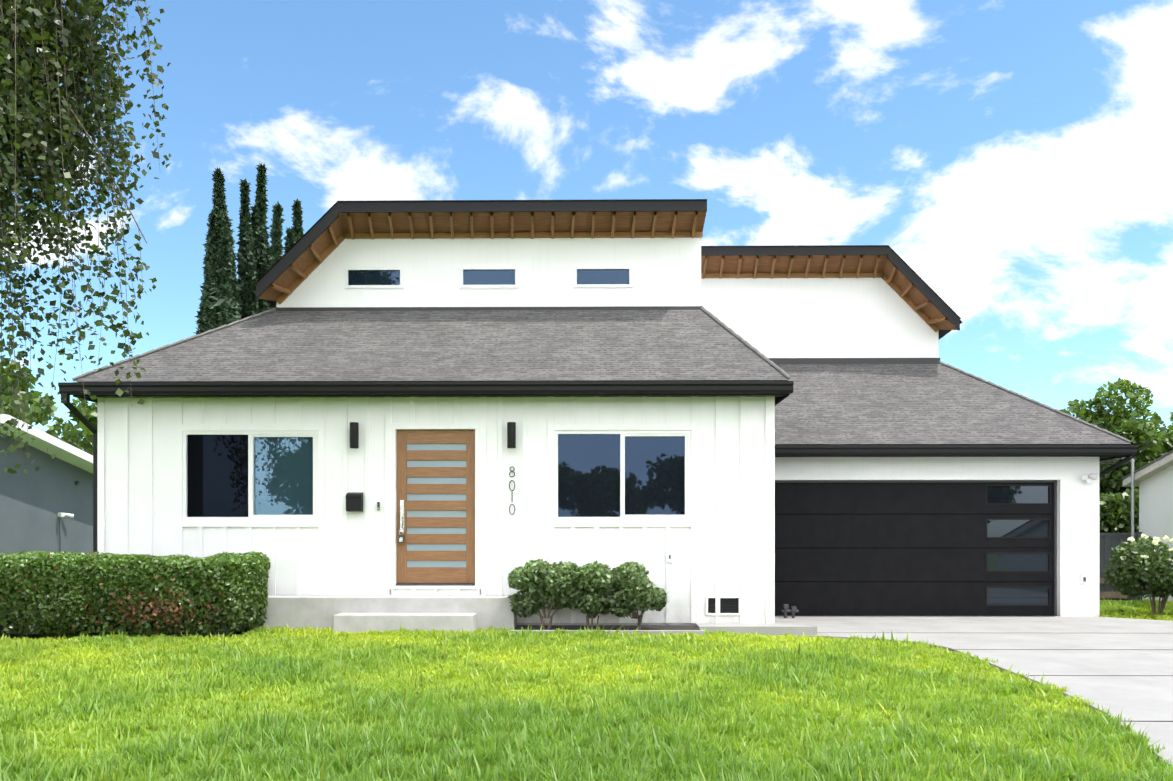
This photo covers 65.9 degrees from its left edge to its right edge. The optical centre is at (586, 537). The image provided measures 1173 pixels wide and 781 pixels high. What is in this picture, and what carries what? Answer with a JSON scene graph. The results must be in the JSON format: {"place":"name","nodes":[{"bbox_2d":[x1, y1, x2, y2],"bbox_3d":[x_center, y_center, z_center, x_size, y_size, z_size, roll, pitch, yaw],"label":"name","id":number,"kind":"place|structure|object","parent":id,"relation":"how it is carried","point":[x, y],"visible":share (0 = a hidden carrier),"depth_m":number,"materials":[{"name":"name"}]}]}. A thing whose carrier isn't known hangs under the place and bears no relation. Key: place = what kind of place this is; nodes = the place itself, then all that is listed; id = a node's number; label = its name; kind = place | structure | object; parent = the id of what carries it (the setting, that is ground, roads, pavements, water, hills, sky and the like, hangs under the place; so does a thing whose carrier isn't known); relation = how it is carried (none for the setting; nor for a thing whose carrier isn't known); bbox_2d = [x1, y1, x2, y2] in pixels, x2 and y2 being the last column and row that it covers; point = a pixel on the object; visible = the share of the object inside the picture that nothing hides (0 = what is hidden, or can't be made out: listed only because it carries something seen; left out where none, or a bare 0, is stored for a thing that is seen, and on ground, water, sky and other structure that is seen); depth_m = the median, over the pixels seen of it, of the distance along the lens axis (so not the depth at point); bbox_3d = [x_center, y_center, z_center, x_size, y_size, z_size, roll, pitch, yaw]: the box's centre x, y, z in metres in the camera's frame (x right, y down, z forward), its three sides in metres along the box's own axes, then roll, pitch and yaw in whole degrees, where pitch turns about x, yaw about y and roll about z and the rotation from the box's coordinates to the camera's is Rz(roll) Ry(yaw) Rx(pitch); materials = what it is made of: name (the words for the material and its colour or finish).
{"place":"outdoors","nodes":[
{"label":"outdoors","id":0,"kind":"place"},
{"bbox_2d":[0,600,1153,656],"bbox_3d":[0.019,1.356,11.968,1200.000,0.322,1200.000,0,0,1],"label":"lawn","id":1,"kind":"structure","parent":0,"point":[30,636],"depth_m":11.26,"materials":[{"name":"green plant"}]},
{"bbox_2d":[0,359,57,430],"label":"tree","id":2,"kind":"object","parent":1,"relation":"on","point":[34,380],"visible":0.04,"depth_m":35.23,"materials":[{"name":"green plant"}]},
{"bbox_2d":[0,414,92,553],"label":"neighbour house","id":3,"kind":"structure","parent":1,"relation":"on","point":[47,506],"depth_m":18.10,"materials":[{"name":"grey paint"}]},
{"bbox_2d":[0,393,96,454],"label":"tree","id":4,"kind":"object","parent":1,"relation":"on","point":[71,434],"visible":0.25,"depth_m":30.83,"materials":[{"name":"green plant"}]},
{"bbox_2d":[0,0,170,473],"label":"birch tree","id":5,"kind":"object","parent":1,"relation":"on","point":[33,106],"visible":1,"depth_m":8.12,"materials":[{"name":"green plant"}]},
{"bbox_2d":[0,550,270,634],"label":"hedge","id":6,"kind":"object","parent":1,"relation":"on","point":[55,592],"visible":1,"depth_m":10.47,"materials":[{"name":"green plant"}]},
{"bbox_2d":[194,167,243,333],"bbox_3d":[-10.873,-4.883,27.094,2.836,12.419,2.712,0,0,1],"label":"cypress","id":7,"kind":"object","parent":1,"relation":"on","point":[220,303],"visible":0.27,"depth_m":26.80,"materials":[{"name":"green plant"}]},
{"bbox_2d":[235,178,258,319],"bbox_3d":[-10.467,-4.862,27.999,1.498,12.378,1.520,0,0,35],"label":"cypress","id":8,"kind":"object","parent":1,"relation":"on","point":[246,272],"visible":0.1,"depth_m":27.78,"materials":[{"name":"green plant"}]},
{"bbox_2d":[250,163,270,312],"bbox_3d":[-10.182,-5.252,28.777,1.829,13.156,1.832,0,0,1],"label":"cypress","id":9,"kind":"object","parent":1,"relation":"on","point":[259,217],"visible":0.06,"depth_m":28.57,"materials":[{"name":"green plant"}]},
{"bbox_2d":[261,201,284,311],"bbox_3d":[-9.294,-4.395,27.061,1.500,11.443,1.527,0,0,-36],"label":"cypress","id":10,"kind":"object","parent":1,"relation":"on","point":[276,246],"visible":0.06,"depth_m":26.99,"materials":[{"name":"green plant"}]},
{"bbox_2d":[283,227,296,252],"bbox_3d":[-9.179,-4.124,27.836,1.609,10.901,1.492,0,0,1],"label":"cypress","id":11,"kind":"object","parent":1,"relation":"on","point":[290,238],"visible":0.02,"depth_m":27.80,"materials":[{"name":"green plant"}]},
{"bbox_2d":[291,199,304,243],"bbox_3d":[-9.246,-4.683,28.737,1.556,12.018,1.459,0,0,1],"label":"cypress","id":12,"kind":"object","parent":1,"relation":"on","point":[297,224],"visible":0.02,"depth_m":28.60,"materials":[{"name":"green plant"}]},
{"bbox_2d":[257,595,516,632],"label":"entry steps","id":13,"kind":"structure","parent":1,"relation":"on","point":[360,613],"depth_m":11.59,"materials":[{"name":"concrete"}]},
{"bbox_2d":[98,380,773,624],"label":"house block walls","id":14,"kind":"structure","parent":1,"relation":"on","point":[164,476],"depth_m":11.98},
{"bbox_2d":[182,431,317,520],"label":"window","id":15,"kind":"structure","parent":14,"relation":"attached to","point":[249,475],"depth_m":12.05,"materials":[{"name":"glass"}]},
{"bbox_2d":[345,492,362,510],"bbox_3d":[-3.059,-0.475,11.925,0.213,0.251,0.108,0,0,1],"label":"mailbox","id":16,"kind":"object","parent":14,"relation":"attached to","point":[354,501],"visible":1,"depth_m":11.88,"materials":[{"name":"black paint"}]},
{"bbox_2d":[350,422,358,448],"bbox_3d":[-3.054,-1.346,11.909,0.112,0.336,0.140,0,0,1],"label":"sconce","id":17,"kind":"object","parent":14,"relation":"attached to","point":[354,435],"visible":1,"depth_m":11.85,"materials":[{"name":"black paint"}]},
{"bbox_2d":[58,381,793,551],"bbox_3d":[-2.035,-0.471,14.770,9.415,3.095,6.445,0,0,1],"label":"gutter","id":18,"kind":"object","parent":14,"relation":"attached to","point":[780,391],"visible":0.79,"depth_m":11.59,"materials":[{"name":"black paint"}]},
{"bbox_2d":[396,430,474,585],"bbox_3d":[-1.999,-0.406,12.040,1.065,2.076,0.135,0,0,1],"label":"front door","id":19,"kind":"structure","parent":14,"relation":"attached to","point":[436,481],"depth_m":12.03,"materials":[{"name":"brown wood"}]},
{"bbox_2d":[398,500,403,542],"bbox_3d":[-2.453,-0.219,11.993,0.070,0.570,0.080,0,0,1],"label":"door handle","id":20,"kind":"object","parent":19,"relation":"attached to","point":[400,538],"visible":1,"depth_m":12.00,"materials":[{"name":"silver metal"}]},
{"bbox_2d":[97,396,774,622],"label":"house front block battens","id":21,"kind":"object","parent":14,"relation":"attached to","point":[480,507],"visible":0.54,"depth_m":11.96,"materials":[{"name":"white wood"}]},
{"bbox_2d":[507,422,515,447],"bbox_3d":[-0.984,-1.346,11.884,0.112,0.336,0.140,0,0,1],"label":"sconce","id":22,"kind":"object","parent":14,"relation":"attached to","point":[511,434],"visible":1,"depth_m":11.82,"materials":[{"name":"black paint"}]},
{"bbox_2d":[509,466,514,514],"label":"house numbers","id":23,"kind":"object","parent":14,"relation":"attached to","point":[512,490],"visible":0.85,"depth_m":11.94,"materials":[{"name":"black paint"}]},
{"bbox_2d":[72,305,1130,443],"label":"house roof shingles","id":24,"kind":"object","parent":14,"relation":"on","point":[942,403],"visible":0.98,"depth_m":12.80,"materials":[{"name":"grey"}]},
{"bbox_2d":[275,237,700,310],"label":"house walls","id":25,"kind":"structure","parent":24,"relation":"on","point":[667,273],"depth_m":13.38,"materials":[{"name":"white paint"}]},
{"bbox_2d":[344,266,404,289],"bbox_3d":[-3.145,-3.855,13.547,0.904,0.356,0.318,0,0,1],"label":"window","id":26,"kind":"structure","parent":25,"relation":"attached to","point":[374,277],"depth_m":13.41,"materials":[{"name":"glass"}]},
{"bbox_2d":[253,199,706,307],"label":"house roof","id":27,"kind":"structure","parent":25,"relation":"on","point":[308,252],"depth_m":13.02,"materials":[{"name":"brown wood"}]},
{"bbox_2d":[459,265,519,288],"bbox_3d":[-1.439,-3.855,13.527,0.902,0.356,0.318,0,0,1],"label":"window","id":28,"kind":"structure","parent":25,"relation":"attached to","point":[489,276],"depth_m":13.39,"materials":[{"name":"blue glass"}]},
{"bbox_2d":[572,265,633,288],"bbox_3d":[0.247,-3.855,13.507,0.906,0.356,0.318,0,0,1],"label":"window","id":29,"kind":"structure","parent":25,"relation":"attached to","point":[602,276],"depth_m":13.37,"materials":[{"name":"blue glass"}]},
{"bbox_2d":[701,278,939,363],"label":"house walls","id":30,"kind":"structure","parent":24,"relation":"on","point":[827,320],"depth_m":16.02,"materials":[{"name":"white paint"}]},
{"bbox_2d":[701,245,961,338],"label":"house roof","id":31,"kind":"structure","parent":30,"relation":"on","point":[908,285],"depth_m":15.66,"materials":[{"name":"brown wood"}]},
{"bbox_2d":[775,444,1137,476],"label":"garage gutter","id":32,"kind":"structure","parent":24,"relation":"attached to","point":[1102,452],"depth_m":13.80,"materials":[{"name":"black paint"}]},
{"bbox_2d":[554,430,690,519],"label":"window","id":33,"kind":"structure","parent":14,"relation":"attached to","point":[622,474],"depth_m":12.00,"materials":[{"name":"glass"}]},
{"bbox_2d":[666,551,672,562],"bbox_3d":[1.097,0.251,11.930,0.095,0.150,0.052,0,0,1],"label":"electrical outlet","id":34,"kind":"object","parent":14,"relation":"attached to","point":[669,556],"visible":0.98,"depth_m":11.91,"materials":[{"name":"white plastic"}]},
{"bbox_2d":[706,596,740,614],"bbox_3d":[1.804,0.894,11.932,0.460,0.255,0.030,0,0,1],"label":"foundation vent","id":35,"kind":"object","parent":14,"relation":"attached to","point":[730,605],"visible":1,"depth_m":11.93,"materials":[{"name":"black metal"}]},
{"bbox_2d":[507,559,584,628],"bbox_3d":[-0.471,0.736,11.501,0.993,0.947,0.755,0,0,23],"label":"shrub","id":36,"kind":"object","parent":1,"relation":"on","point":[538,578],"visible":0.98,"depth_m":11.36,"materials":[{"name":"green plant"}]},
{"bbox_2d":[558,560,615,629],"bbox_3d":[0.048,0.742,11.473,0.752,0.932,0.766,0,0,26],"label":"shrub","id":37,"kind":"object","parent":1,"relation":"on","point":[595,580],"visible":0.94,"depth_m":11.23,"materials":[{"name":"green plant"}]},
{"bbox_2d":[605,560,668,628],"bbox_3d":[0.584,0.739,11.407,0.852,0.942,0.820,0,0,30],"label":"shrub","id":38,"kind":"object","parent":1,"relation":"on","point":[634,592],"visible":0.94,"depth_m":11.14,"materials":[{"name":"green plant"}]},
{"bbox_2d":[1060,378,1172,495],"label":"tree","id":39,"kind":"object","parent":1,"relation":"on","point":[1148,438],"visible":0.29,"depth_m":23.21,"materials":[{"name":"green plant"}]},
{"bbox_2d":[1099,488,1138,532],"bbox_3d":[11.129,0.034,21.440,5.363,2.588,1.389,0,0,1],"label":"hedge","id":40,"kind":"object","parent":1,"relation":"on","point":[1114,513],"visible":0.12,"depth_m":20.94,"materials":[{"name":"green plant"}]},
{"bbox_2d":[1099,532,1141,599],"bbox_3d":[9.863,0.626,18.962,3.480,1.500,0.100,0,0,1],"label":"gate fence","id":41,"kind":"object","parent":1,"relation":"on","point":[1108,542],"visible":0.1,"depth_m":18.95,"materials":[{"name":"grey wood"}]},
{"bbox_2d":[1099,598,1172,620],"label":"grass","id":42,"kind":"structure","parent":1,"relation":"on","point":[1132,609],"depth_m":15.36,"materials":[{"name":"green plant"}]},
{"bbox_2d":[1102,534,1172,613],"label":"rose bush","id":43,"kind":"object","parent":42,"relation":"on","point":[1150,566],"visible":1,"depth_m":14.51,"materials":[{"name":"green plant"}]},
{"bbox_2d":[1100,412,1172,468],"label":"tree","id":44,"kind":"object","parent":1,"relation":"on","point":[1167,432],"depth_m":27.12,"materials":[{"name":"green plant"}]},
{"bbox_2d":[1122,450,1172,601],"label":"neighbour building","id":45,"kind":"structure","parent":1,"relation":"on","point":[1153,481],"depth_m":18.37,"materials":[{"name":"white paint"}]},
{"bbox_2d":[1099,457,1134,542],"bbox_3d":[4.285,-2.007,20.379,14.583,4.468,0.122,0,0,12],"label":"downspout","id":46,"kind":"object","parent":45,"relation":"attached to","point":[1132,461],"visible":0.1,"depth_m":18.81,"materials":[{"name":"grey metal"}]},
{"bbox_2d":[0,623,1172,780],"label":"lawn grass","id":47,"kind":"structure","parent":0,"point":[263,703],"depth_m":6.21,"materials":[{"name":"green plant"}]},
{"bbox_2d":[0,0,1172,468],"label":"sky","id":48,"kind":"structure","parent":0,"point":[1016,155],"materials":[{"name":"blue"}]},
{"bbox_2d":[775,444,1098,616],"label":"house garage walls","id":49,"kind":"structure","parent":0,"point":[1077,526],"depth_m":14.23,"materials":[{"name":"white paint"}]},
{"bbox_2d":[775,480,1056,615],"bbox_3d":[5.008,0.161,14.344,4.880,2.150,0.170,0,0,1],"label":"garage door","id":50,"kind":"structure","parent":49,"relation":"attached to","point":[915,547],"depth_m":14.37,"materials":[{"name":"black paint"}]},
{"bbox_2d":[1080,574,1087,583],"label":"electrical outlet","id":51,"kind":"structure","parent":49,"relation":"attached to","point":[1083,578],"depth_m":14.18,"materials":[{"name":"white plastic"}]},
{"bbox_2d":[1081,473,1097,483],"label":"security light","id":52,"kind":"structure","parent":49,"relation":"attached to","point":[1086,478],"depth_m":14.14,"materials":[{"name":"white plastic"}]},
{"bbox_2d":[775,616,1172,766],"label":"driveway","id":53,"kind":"structure","parent":0,"point":[1142,698],"depth_m":10.21,"materials":[{"name":"concrete"}]},
{"bbox_2d":[782,604,798,617],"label":"sprinkler valves","id":54,"kind":"object","parent":53,"relation":"on","point":[793,610],"visible":1,"depth_m":13.91,"materials":[{"name":"grey plastic"}]},
{"bbox_2d":[511,623,1172,721],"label":"walkway and joints","id":55,"kind":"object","parent":53,"relation":"on","point":[774,629],"visible":0.52,"depth_m":11.47,"materials":[{"name":"grey concrete"}]}
]}

